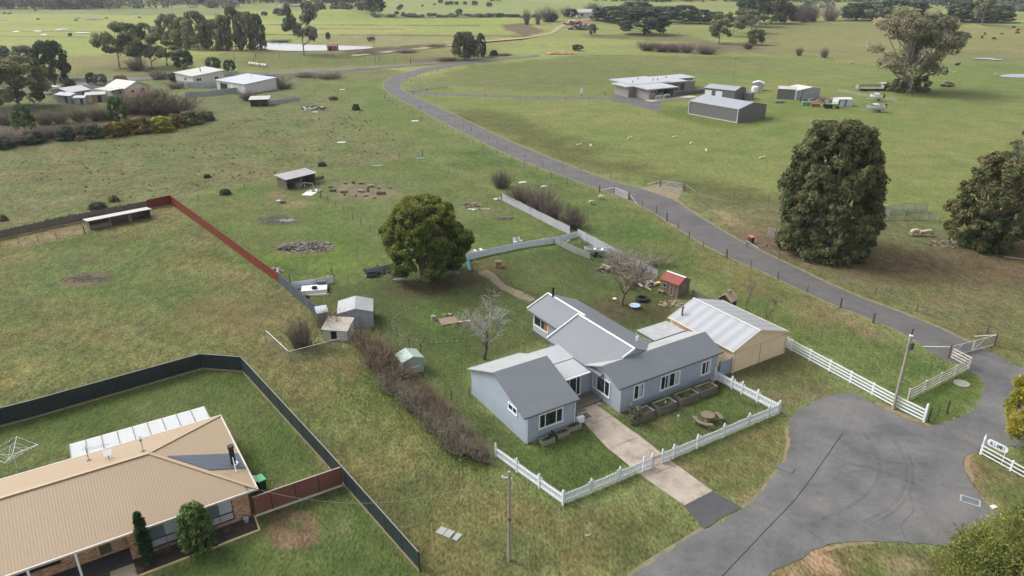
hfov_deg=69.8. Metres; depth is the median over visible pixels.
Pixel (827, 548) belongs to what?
verge dirt
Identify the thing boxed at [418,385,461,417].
bare bush
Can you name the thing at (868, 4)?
tree
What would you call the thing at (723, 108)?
machinery shed
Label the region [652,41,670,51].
bare tree
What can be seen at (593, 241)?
iron fence
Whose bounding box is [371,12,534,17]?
hedge
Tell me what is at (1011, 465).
rail fence
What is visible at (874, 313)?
lane fence
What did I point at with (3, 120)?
bare shrub
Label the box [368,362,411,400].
bare bush
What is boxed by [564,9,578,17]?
tree
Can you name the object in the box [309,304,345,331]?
bare bush
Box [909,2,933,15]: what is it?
tree
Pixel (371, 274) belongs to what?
old bath
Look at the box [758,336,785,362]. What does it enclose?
sliding door
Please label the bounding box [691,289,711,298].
paling fence
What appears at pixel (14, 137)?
bare shrub
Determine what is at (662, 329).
pergola
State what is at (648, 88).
modern house
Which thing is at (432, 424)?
bare bush
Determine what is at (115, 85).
village house
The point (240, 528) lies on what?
garden bed
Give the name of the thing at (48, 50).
tree
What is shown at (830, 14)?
bare tree
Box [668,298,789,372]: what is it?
beige shed
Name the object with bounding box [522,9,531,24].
bare tree
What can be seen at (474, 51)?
gum tree
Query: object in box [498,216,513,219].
stone heap
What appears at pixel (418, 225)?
cypress tree
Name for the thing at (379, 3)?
tree
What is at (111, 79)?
road
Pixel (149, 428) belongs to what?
patio roof
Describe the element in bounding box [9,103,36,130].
conifer
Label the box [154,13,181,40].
gum tree
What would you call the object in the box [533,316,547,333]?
window
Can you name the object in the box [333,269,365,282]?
wire fence
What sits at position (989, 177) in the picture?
gum tree
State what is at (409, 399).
bare bush
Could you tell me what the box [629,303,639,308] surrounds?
blue tub
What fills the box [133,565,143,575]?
seedling
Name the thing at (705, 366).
window
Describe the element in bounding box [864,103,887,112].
motor boat
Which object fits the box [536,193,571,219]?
bare bush
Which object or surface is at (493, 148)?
lane fence
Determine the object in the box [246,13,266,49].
gum tree
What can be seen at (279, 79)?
bare shrub
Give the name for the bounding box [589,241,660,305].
bare fruit tree
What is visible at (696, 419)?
curved bench
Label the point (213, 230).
red fence
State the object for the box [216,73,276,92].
farm shed
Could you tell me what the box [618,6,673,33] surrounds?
tree
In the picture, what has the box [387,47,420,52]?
bare tree
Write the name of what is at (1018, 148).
gum tree
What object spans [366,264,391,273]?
iron fence
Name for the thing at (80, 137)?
bush
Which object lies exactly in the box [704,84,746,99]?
garage shed
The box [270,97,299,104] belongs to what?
sheet fence
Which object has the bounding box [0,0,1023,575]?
ground
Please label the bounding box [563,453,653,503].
picket fence
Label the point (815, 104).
red implement
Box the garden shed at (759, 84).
[753,80,764,90]
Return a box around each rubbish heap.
[271,267,284,272]
[307,189,321,192]
[468,248,496,253]
[597,264,634,273]
[633,279,660,287]
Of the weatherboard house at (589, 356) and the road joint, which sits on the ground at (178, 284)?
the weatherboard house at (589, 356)
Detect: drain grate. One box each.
[775,462,794,473]
[960,494,980,506]
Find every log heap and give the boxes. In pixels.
[563,21,585,24]
[568,22,597,29]
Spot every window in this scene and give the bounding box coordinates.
[15,560,60,575]
[148,519,177,547]
[205,500,234,525]
[507,401,517,416]
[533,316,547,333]
[538,406,563,429]
[592,373,610,398]
[633,382,644,400]
[659,369,680,391]
[700,359,710,375]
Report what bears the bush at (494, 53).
on the ground at (178, 284)
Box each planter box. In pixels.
[539,434,554,446]
[554,427,569,438]
[566,421,581,432]
[629,404,654,423]
[651,396,676,415]
[673,387,699,406]
[693,380,717,398]
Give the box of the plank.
[304,293,329,296]
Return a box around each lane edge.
[382,77,916,341]
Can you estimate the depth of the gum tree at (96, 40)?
289.94 m
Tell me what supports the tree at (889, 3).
on the ground at (178, 284)
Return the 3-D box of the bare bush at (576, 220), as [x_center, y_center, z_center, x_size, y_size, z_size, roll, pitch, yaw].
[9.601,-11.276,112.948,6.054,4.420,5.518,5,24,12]
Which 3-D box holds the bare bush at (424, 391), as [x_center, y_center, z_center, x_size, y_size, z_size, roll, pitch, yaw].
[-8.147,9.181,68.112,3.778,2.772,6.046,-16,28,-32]
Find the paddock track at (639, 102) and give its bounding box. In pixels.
[406,90,661,111]
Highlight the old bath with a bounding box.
[365,272,379,276]
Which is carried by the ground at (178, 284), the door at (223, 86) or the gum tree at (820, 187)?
the gum tree at (820, 187)
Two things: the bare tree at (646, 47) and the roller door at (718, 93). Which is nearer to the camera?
the roller door at (718, 93)
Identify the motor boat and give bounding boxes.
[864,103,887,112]
[865,93,884,100]
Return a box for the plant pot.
[243,516,248,522]
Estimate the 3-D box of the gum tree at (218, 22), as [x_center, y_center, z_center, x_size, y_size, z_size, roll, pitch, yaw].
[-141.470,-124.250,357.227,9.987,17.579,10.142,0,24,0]
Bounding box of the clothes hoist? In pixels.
[0,436,37,469]
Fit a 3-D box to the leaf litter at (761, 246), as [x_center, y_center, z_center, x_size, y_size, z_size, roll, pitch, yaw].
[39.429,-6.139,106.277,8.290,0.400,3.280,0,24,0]
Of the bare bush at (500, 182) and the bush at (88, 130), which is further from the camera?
the bush at (88, 130)
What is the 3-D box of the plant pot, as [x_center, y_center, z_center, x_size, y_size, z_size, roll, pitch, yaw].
[-19.368,16.879,53.408,0.420,0.340,0.420,0,24,0]
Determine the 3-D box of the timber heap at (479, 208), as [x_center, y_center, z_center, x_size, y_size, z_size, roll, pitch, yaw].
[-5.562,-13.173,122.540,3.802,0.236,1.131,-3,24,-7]
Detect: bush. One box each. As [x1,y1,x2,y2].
[0,136,15,150]
[0,214,8,220]
[18,130,46,145]
[54,126,76,141]
[75,135,84,141]
[82,123,105,138]
[86,202,106,210]
[101,121,126,138]
[107,195,119,201]
[117,118,136,134]
[128,116,153,133]
[148,116,174,133]
[168,113,187,128]
[180,110,203,124]
[198,110,215,121]
[218,188,231,195]
[276,310,320,349]
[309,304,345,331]
[318,161,326,166]
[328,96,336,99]
[344,319,385,351]
[347,327,410,376]
[351,104,359,110]
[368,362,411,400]
[379,358,420,386]
[392,382,433,414]
[402,373,441,405]
[409,396,453,437]
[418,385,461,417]
[430,418,483,461]
[441,411,477,440]
[459,433,497,463]
[487,166,515,188]
[489,50,498,56]
[503,183,537,203]
[518,181,555,211]
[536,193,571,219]
[556,200,591,229]
[600,242,631,263]
[605,242,669,275]
[611,261,656,288]
[641,248,684,268]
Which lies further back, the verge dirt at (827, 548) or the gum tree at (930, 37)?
the gum tree at (930, 37)
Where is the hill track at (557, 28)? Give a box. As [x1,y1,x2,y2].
[351,19,575,55]
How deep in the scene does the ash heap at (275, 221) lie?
116.69 m
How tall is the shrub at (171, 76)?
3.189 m
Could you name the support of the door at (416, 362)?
in the green shed at (415, 356)
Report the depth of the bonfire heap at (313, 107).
209.40 m
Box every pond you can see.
[256,42,372,50]
[999,74,1023,77]
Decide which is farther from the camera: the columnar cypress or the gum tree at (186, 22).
the gum tree at (186, 22)
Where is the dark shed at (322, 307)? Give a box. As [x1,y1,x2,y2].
[314,305,327,321]
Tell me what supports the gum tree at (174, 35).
on the ground at (178, 284)
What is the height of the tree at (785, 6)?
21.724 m
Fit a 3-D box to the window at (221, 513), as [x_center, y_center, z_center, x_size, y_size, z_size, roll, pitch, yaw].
[-20.924,16.135,52.411,1.920,1.780,0.100,-14,27,-30]
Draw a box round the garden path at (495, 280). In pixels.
[478,269,534,301]
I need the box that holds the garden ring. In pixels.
[391,306,458,342]
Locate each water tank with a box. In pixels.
[742,91,754,99]
[751,86,758,92]
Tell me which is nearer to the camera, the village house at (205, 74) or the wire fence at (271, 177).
the wire fence at (271, 177)
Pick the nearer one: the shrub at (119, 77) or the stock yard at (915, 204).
the stock yard at (915, 204)
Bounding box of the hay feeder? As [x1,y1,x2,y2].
[940,81,954,86]
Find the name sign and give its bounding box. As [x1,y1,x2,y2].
[979,434,1007,462]
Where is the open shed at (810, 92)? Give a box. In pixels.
[792,84,820,99]
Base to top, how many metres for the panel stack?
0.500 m
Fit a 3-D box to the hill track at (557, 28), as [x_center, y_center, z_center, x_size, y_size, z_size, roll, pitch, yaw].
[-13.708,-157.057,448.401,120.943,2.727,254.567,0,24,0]
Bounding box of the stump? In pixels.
[431,315,435,320]
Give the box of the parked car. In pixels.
[659,90,669,96]
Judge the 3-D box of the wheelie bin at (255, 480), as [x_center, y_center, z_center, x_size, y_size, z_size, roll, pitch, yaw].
[-19.862,15.142,56.425,0.620,1.110,0.780,-21,31,-40]
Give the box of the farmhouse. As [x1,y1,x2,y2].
[570,9,594,17]
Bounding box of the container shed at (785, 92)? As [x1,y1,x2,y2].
[777,86,796,99]
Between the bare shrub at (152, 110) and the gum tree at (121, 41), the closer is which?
the bare shrub at (152, 110)
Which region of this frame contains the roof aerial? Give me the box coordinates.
[82,443,106,461]
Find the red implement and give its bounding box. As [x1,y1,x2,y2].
[811,103,819,106]
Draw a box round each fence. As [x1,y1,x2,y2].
[0,201,147,238]
[0,353,420,571]
[7,226,85,242]
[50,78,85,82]
[146,195,278,282]
[177,80,216,87]
[181,151,418,201]
[185,87,236,96]
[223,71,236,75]
[251,467,342,516]
[255,53,410,63]
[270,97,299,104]
[277,273,325,320]
[289,268,332,283]
[291,275,333,288]
[320,191,378,235]
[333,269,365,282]
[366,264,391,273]
[373,306,421,353]
[384,94,599,191]
[413,91,688,107]
[420,108,656,184]
[422,150,501,200]
[451,386,469,399]
[467,231,577,259]
[494,443,564,505]
[502,193,569,232]
[553,236,590,259]
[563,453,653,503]
[578,229,657,278]
[629,192,875,322]
[660,401,779,463]
[684,185,908,215]
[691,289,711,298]
[714,367,781,413]
[746,238,990,333]
[790,339,929,421]
[838,89,896,100]
[907,347,972,399]
[927,400,950,421]
[980,444,1023,476]
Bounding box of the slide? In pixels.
[465,253,471,269]
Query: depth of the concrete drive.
60.69 m
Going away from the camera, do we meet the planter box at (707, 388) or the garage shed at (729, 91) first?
the planter box at (707, 388)
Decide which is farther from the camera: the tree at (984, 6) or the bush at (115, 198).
the tree at (984, 6)
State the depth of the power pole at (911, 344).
65.38 m
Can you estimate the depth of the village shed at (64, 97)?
218.63 m
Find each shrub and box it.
[0,103,31,125]
[0,125,51,144]
[21,123,75,138]
[30,108,56,125]
[45,106,73,124]
[53,118,108,135]
[63,78,75,86]
[63,106,88,121]
[81,105,105,120]
[85,72,93,83]
[92,73,107,83]
[96,105,116,119]
[105,88,151,114]
[113,75,127,80]
[121,54,147,70]
[123,82,183,115]
[146,88,206,115]
[147,69,174,79]
[163,81,185,88]
[167,71,177,80]
[173,499,217,558]
[204,57,220,68]
[223,59,235,70]
[235,88,257,100]
[251,72,292,84]
[277,81,295,88]
[289,71,319,77]
[310,69,351,78]
[626,403,642,420]
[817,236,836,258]
[883,78,909,92]
[911,74,932,92]
[929,501,1023,575]
[960,210,1013,254]
[1000,375,1023,443]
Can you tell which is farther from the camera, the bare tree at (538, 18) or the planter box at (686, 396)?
the bare tree at (538, 18)
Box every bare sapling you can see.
[742,278,763,310]
[760,294,778,319]
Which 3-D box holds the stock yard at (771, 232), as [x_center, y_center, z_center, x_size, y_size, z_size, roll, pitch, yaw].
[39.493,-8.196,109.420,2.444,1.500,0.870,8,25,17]
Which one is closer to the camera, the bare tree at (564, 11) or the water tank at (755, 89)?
the water tank at (755, 89)
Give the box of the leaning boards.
[642,272,655,280]
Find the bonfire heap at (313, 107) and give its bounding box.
[300,105,326,109]
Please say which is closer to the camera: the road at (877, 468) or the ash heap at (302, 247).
the road at (877, 468)
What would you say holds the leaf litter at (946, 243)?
on the ground at (178, 284)
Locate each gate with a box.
[603,185,636,203]
[649,178,695,191]
[718,357,732,376]
[922,332,998,357]
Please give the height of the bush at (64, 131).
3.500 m
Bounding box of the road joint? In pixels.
[722,432,842,575]
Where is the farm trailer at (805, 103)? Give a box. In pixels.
[801,101,815,105]
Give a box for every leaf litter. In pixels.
[756,243,803,248]
[925,238,971,248]
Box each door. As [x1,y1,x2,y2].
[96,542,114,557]
[220,83,227,88]
[350,313,360,326]
[409,360,418,373]
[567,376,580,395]
[669,283,673,295]
[705,90,711,94]
[715,91,721,96]
[733,345,760,371]
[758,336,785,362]
[780,91,788,98]
[797,92,803,99]
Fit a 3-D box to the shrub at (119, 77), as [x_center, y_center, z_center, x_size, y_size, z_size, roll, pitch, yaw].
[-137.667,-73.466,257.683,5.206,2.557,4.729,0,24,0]
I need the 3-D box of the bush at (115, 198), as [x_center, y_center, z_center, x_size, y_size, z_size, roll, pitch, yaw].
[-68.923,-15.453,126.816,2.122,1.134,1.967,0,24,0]
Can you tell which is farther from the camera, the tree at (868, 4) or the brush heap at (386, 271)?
the tree at (868, 4)
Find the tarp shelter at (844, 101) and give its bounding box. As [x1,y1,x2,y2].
[832,97,853,106]
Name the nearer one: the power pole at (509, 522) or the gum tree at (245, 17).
the power pole at (509, 522)
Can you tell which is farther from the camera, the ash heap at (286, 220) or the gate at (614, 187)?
the gate at (614, 187)
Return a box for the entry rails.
[409,83,445,91]
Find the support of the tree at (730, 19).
on the ground at (178, 284)
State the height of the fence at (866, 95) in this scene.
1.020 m
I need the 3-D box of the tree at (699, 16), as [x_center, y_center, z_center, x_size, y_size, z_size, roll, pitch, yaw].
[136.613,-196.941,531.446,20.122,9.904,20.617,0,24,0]
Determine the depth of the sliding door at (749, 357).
73.48 m
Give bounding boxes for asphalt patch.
[685,491,741,528]
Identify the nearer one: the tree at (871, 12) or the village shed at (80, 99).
the village shed at (80, 99)
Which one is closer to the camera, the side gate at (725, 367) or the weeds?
the side gate at (725, 367)
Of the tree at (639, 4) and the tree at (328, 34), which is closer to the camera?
the tree at (328, 34)
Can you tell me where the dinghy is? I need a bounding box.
[584,246,608,252]
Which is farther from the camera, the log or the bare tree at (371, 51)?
the bare tree at (371, 51)
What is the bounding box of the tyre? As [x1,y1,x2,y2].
[635,295,648,302]
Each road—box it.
[49,76,175,82]
[232,62,438,74]
[632,349,1023,575]
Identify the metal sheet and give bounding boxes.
[302,192,316,195]
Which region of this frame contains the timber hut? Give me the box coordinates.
[660,270,691,298]
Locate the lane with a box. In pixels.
[384,55,982,365]
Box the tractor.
[823,102,838,108]
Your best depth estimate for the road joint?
54.39 m
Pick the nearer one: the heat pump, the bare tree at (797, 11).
the heat pump
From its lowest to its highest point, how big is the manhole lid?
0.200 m
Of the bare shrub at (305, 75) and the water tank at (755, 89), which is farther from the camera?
the bare shrub at (305, 75)
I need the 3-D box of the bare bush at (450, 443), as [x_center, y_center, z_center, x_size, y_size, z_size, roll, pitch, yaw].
[-4.745,12.434,60.597,3.637,2.821,5.829,-16,28,-32]
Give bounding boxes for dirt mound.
[546,50,576,54]
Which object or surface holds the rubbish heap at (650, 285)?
on the ground at (178, 284)
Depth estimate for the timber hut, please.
89.87 m
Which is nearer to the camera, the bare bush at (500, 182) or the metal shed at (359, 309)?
the metal shed at (359, 309)
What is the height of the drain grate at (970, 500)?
0.050 m
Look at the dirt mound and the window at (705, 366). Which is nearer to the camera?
the window at (705, 366)
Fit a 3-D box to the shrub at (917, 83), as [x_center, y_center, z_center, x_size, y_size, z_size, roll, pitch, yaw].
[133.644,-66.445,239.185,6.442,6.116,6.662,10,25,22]
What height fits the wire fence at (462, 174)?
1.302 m
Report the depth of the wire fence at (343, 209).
117.71 m
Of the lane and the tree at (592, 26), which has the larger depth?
the tree at (592, 26)
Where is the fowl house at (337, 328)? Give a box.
[321,316,353,340]
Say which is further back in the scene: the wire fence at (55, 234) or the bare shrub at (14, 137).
the bare shrub at (14, 137)
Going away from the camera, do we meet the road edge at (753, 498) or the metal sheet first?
the road edge at (753, 498)
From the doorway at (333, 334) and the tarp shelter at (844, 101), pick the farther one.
the tarp shelter at (844, 101)
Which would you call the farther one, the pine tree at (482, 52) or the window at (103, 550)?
the pine tree at (482, 52)
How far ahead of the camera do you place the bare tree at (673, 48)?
351.56 m
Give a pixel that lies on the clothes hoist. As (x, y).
(13, 451)
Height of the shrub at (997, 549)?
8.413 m
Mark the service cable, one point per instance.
(383, 502)
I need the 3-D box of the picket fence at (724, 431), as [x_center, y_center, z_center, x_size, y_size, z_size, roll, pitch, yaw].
[18.169,12.168,62.829,14.164,1.440,0.165,-14,27,-29]
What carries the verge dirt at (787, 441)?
on the ground at (178, 284)
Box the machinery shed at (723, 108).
[688,94,767,122]
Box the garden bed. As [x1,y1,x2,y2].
[134,516,257,573]
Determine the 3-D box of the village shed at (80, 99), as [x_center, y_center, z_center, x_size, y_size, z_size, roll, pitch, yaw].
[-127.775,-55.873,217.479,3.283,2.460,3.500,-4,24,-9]
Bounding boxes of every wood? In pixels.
[0,0,270,9]
[263,0,373,9]
[592,0,865,10]
[867,0,1023,11]
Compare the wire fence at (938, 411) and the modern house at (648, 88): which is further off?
the modern house at (648, 88)
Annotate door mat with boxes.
[580,412,591,418]
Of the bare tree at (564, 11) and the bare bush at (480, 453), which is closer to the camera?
the bare bush at (480, 453)
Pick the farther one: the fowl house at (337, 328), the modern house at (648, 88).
the modern house at (648, 88)
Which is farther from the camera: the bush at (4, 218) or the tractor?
the tractor
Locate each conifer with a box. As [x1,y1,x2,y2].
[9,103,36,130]
[105,96,128,120]
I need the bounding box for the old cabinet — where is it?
[317,279,325,284]
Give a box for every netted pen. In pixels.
[266,319,322,356]
[287,336,341,361]
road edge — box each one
[626,527,703,575]
[740,457,786,507]
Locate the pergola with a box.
[636,321,683,341]
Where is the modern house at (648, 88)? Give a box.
[609,74,703,101]
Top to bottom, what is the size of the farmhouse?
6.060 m
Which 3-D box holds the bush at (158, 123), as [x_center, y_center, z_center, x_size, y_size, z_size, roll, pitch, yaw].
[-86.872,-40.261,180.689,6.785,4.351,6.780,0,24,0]
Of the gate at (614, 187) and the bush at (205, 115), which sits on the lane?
the gate at (614, 187)
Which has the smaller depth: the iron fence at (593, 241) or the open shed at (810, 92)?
the iron fence at (593, 241)
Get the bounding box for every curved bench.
[692,416,713,429]
[714,411,722,422]
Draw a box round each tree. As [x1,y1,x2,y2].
[0,45,9,57]
[0,54,52,104]
[7,45,32,77]
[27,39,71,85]
[89,21,139,67]
[111,22,153,67]
[125,25,165,68]
[152,39,181,65]
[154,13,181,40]
[169,16,196,47]
[171,49,192,67]
[179,10,211,49]
[197,18,221,49]
[211,14,232,50]
[222,5,244,50]
[231,11,258,49]
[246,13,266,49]
[267,38,291,42]
[272,8,285,14]
[279,0,318,54]
[325,32,330,39]
[353,49,384,53]
[364,0,385,12]
[378,192,474,281]
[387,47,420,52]
[421,42,448,46]
[434,54,460,60]
[451,31,477,59]
[452,288,510,359]
[455,8,462,16]
[463,38,478,59]
[476,33,486,56]
[498,53,514,55]
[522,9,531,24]
[533,7,541,24]
[535,3,561,21]
[548,13,557,20]
[560,7,570,15]
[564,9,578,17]
[572,44,583,50]
[583,0,601,8]
[588,24,596,34]
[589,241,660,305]
[590,5,628,20]
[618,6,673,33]
[619,1,654,15]
[635,39,659,50]
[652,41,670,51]
[655,6,676,20]
[666,41,680,51]
[667,4,698,22]
[679,43,696,52]
[687,9,712,22]
[690,44,722,54]
[703,11,726,22]
[708,13,731,43]
[723,10,748,35]
[734,9,770,29]
[736,0,772,26]
[742,41,755,48]
[747,28,766,44]
[756,0,792,23]
[774,119,891,266]
[777,4,796,22]
[790,2,803,20]
[795,45,804,55]
[796,1,818,22]
[809,3,825,21]
[819,45,830,57]
[820,5,844,20]
[838,3,874,19]
[854,1,892,19]
[864,4,892,17]
[864,5,971,91]
[874,0,911,16]
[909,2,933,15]
[942,150,1023,253]
[945,1,985,21]
[962,5,1002,21]
[970,0,999,24]
[984,5,1016,21]
[1003,130,1023,183]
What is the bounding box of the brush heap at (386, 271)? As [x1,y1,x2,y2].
[379,269,390,274]
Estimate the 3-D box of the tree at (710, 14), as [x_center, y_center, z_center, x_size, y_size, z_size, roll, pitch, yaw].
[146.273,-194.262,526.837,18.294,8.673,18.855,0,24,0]
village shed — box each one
[49,85,90,98]
[54,92,81,103]
[73,95,88,104]
[84,91,106,102]
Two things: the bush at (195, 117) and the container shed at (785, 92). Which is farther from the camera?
the container shed at (785, 92)
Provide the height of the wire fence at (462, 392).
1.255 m
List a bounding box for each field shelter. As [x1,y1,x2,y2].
[83,207,150,229]
[248,95,270,105]
[274,168,323,189]
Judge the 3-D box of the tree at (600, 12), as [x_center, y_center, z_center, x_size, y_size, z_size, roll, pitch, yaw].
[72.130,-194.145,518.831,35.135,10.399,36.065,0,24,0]
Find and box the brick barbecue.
[495,260,501,267]
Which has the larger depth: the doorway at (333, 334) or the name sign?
the doorway at (333, 334)
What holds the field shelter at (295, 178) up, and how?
on the ground at (178, 284)
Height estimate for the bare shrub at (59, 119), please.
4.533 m
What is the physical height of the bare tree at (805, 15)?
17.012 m
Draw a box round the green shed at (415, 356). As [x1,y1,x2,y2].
[395,348,423,374]
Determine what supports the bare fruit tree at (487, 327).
on the ground at (178, 284)
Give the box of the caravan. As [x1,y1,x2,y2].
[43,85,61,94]
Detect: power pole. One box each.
[502,471,512,561]
[891,329,914,409]
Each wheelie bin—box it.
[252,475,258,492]
[254,474,265,491]
[749,235,754,242]
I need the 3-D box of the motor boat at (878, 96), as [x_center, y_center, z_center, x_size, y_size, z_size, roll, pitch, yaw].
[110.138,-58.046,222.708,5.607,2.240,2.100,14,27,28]
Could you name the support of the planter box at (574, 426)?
on the ground at (178, 284)
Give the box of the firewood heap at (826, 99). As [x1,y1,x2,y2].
[802,97,832,101]
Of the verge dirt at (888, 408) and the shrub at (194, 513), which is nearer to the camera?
the shrub at (194, 513)
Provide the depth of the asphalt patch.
54.72 m
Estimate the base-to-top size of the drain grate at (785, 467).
0.050 m
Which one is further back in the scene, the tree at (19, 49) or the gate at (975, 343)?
the tree at (19, 49)
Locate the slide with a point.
(468, 265)
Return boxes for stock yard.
[768,227,775,238]
[884,202,928,213]
[885,209,936,219]
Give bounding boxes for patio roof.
[69,406,209,457]
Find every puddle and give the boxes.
[85,18,101,19]
[276,5,298,6]
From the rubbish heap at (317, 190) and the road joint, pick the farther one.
the rubbish heap at (317, 190)
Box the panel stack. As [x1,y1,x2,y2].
[301,284,326,294]
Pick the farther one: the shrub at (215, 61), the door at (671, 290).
the shrub at (215, 61)
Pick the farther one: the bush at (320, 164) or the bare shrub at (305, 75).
the bare shrub at (305, 75)
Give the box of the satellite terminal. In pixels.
[102,448,113,459]
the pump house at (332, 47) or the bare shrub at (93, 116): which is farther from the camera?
the pump house at (332, 47)
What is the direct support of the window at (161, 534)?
in the brick house at (71, 516)
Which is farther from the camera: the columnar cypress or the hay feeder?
the hay feeder
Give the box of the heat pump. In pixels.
[576,415,584,422]
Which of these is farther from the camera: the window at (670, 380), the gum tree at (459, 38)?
the gum tree at (459, 38)
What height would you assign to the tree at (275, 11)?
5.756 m
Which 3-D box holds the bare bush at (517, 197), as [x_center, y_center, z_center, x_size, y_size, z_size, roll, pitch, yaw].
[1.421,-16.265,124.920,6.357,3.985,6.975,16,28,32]
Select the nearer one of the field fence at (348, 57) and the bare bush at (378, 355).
the bare bush at (378, 355)
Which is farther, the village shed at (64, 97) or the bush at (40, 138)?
the village shed at (64, 97)
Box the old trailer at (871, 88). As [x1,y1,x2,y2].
[855,84,884,90]
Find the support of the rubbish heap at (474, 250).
on the ground at (178, 284)
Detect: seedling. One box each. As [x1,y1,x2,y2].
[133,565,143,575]
[165,542,171,554]
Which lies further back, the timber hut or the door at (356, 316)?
the timber hut
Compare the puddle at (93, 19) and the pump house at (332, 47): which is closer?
the pump house at (332, 47)
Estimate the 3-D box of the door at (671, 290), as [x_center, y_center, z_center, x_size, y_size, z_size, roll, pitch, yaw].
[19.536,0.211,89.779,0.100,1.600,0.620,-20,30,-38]
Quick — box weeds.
[10,101,404,214]
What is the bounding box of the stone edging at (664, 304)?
[658,300,685,306]
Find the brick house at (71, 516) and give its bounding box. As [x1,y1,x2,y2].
[0,415,257,575]
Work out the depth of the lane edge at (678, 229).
108.01 m
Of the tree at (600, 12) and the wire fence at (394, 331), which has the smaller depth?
the wire fence at (394, 331)
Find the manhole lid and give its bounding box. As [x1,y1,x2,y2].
[953,379,969,387]
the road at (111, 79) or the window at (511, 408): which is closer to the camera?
the window at (511, 408)
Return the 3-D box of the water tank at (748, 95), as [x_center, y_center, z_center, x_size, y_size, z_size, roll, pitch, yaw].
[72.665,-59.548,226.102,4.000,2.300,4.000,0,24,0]
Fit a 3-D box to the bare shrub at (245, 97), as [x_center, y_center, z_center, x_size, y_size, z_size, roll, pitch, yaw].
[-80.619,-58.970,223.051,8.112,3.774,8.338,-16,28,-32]
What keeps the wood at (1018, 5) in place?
on the ground at (178, 284)
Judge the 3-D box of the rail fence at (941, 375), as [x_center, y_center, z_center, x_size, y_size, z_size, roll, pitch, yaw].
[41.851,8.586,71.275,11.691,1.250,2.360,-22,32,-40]
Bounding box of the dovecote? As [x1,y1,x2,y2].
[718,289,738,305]
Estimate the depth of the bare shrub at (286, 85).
245.03 m
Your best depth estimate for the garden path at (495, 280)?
92.62 m
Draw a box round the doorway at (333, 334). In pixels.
[331,331,336,339]
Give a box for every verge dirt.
[784,427,789,457]
[823,541,874,550]
[875,401,928,425]
[964,450,979,481]
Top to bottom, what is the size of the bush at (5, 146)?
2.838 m
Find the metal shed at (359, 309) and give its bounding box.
[337,296,373,326]
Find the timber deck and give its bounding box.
[438,316,458,325]
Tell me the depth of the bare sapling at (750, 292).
84.47 m
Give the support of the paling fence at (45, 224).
on the ground at (178, 284)
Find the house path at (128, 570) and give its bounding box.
[110,563,138,575]
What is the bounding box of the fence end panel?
[785,337,792,350]
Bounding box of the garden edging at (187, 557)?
[139,515,259,575]
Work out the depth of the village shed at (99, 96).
219.94 m
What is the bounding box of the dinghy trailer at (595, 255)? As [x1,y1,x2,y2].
[584,251,604,257]
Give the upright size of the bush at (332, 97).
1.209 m
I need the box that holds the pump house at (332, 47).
[327,44,337,50]
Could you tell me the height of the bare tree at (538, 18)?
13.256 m
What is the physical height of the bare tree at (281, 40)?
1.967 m
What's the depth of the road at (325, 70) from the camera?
290.72 m
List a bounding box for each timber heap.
[459,202,482,207]
[468,208,488,209]
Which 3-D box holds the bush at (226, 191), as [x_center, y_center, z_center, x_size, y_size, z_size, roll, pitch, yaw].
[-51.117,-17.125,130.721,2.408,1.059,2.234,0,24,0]
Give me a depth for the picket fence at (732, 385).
68.94 m
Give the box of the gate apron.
[639,184,683,200]
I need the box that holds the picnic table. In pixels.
[701,410,714,422]
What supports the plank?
on the ground at (178, 284)
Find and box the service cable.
[247,475,507,502]
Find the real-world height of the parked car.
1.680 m
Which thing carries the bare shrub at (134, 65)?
on the ground at (178, 284)
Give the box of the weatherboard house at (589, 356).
[467,287,723,443]
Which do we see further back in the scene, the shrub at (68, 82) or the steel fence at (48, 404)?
the shrub at (68, 82)
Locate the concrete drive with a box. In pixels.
[577,403,711,504]
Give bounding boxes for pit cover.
[436,526,461,540]
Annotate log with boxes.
[376,191,385,193]
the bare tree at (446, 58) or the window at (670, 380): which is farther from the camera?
the bare tree at (446, 58)
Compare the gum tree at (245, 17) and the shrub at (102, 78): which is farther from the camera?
the gum tree at (245, 17)
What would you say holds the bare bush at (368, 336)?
on the ground at (178, 284)
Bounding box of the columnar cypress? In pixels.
[132,511,156,566]
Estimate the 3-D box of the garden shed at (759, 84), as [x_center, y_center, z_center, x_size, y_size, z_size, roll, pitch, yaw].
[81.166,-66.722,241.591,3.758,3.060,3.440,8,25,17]
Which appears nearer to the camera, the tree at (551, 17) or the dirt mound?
the dirt mound
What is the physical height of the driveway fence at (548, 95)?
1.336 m
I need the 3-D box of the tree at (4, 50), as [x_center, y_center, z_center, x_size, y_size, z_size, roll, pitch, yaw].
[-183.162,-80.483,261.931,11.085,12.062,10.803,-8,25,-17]
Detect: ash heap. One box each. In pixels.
[60,275,108,282]
[80,277,103,281]
[250,217,304,223]
[275,219,296,221]
[277,245,303,250]
[279,240,335,253]
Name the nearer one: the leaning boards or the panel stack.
the panel stack
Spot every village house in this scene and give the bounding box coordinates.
[94,79,149,97]
[173,66,223,81]
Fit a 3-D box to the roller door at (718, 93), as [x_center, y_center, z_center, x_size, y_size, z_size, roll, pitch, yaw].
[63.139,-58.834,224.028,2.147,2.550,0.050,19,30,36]
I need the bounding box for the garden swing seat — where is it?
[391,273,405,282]
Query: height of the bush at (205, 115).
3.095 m

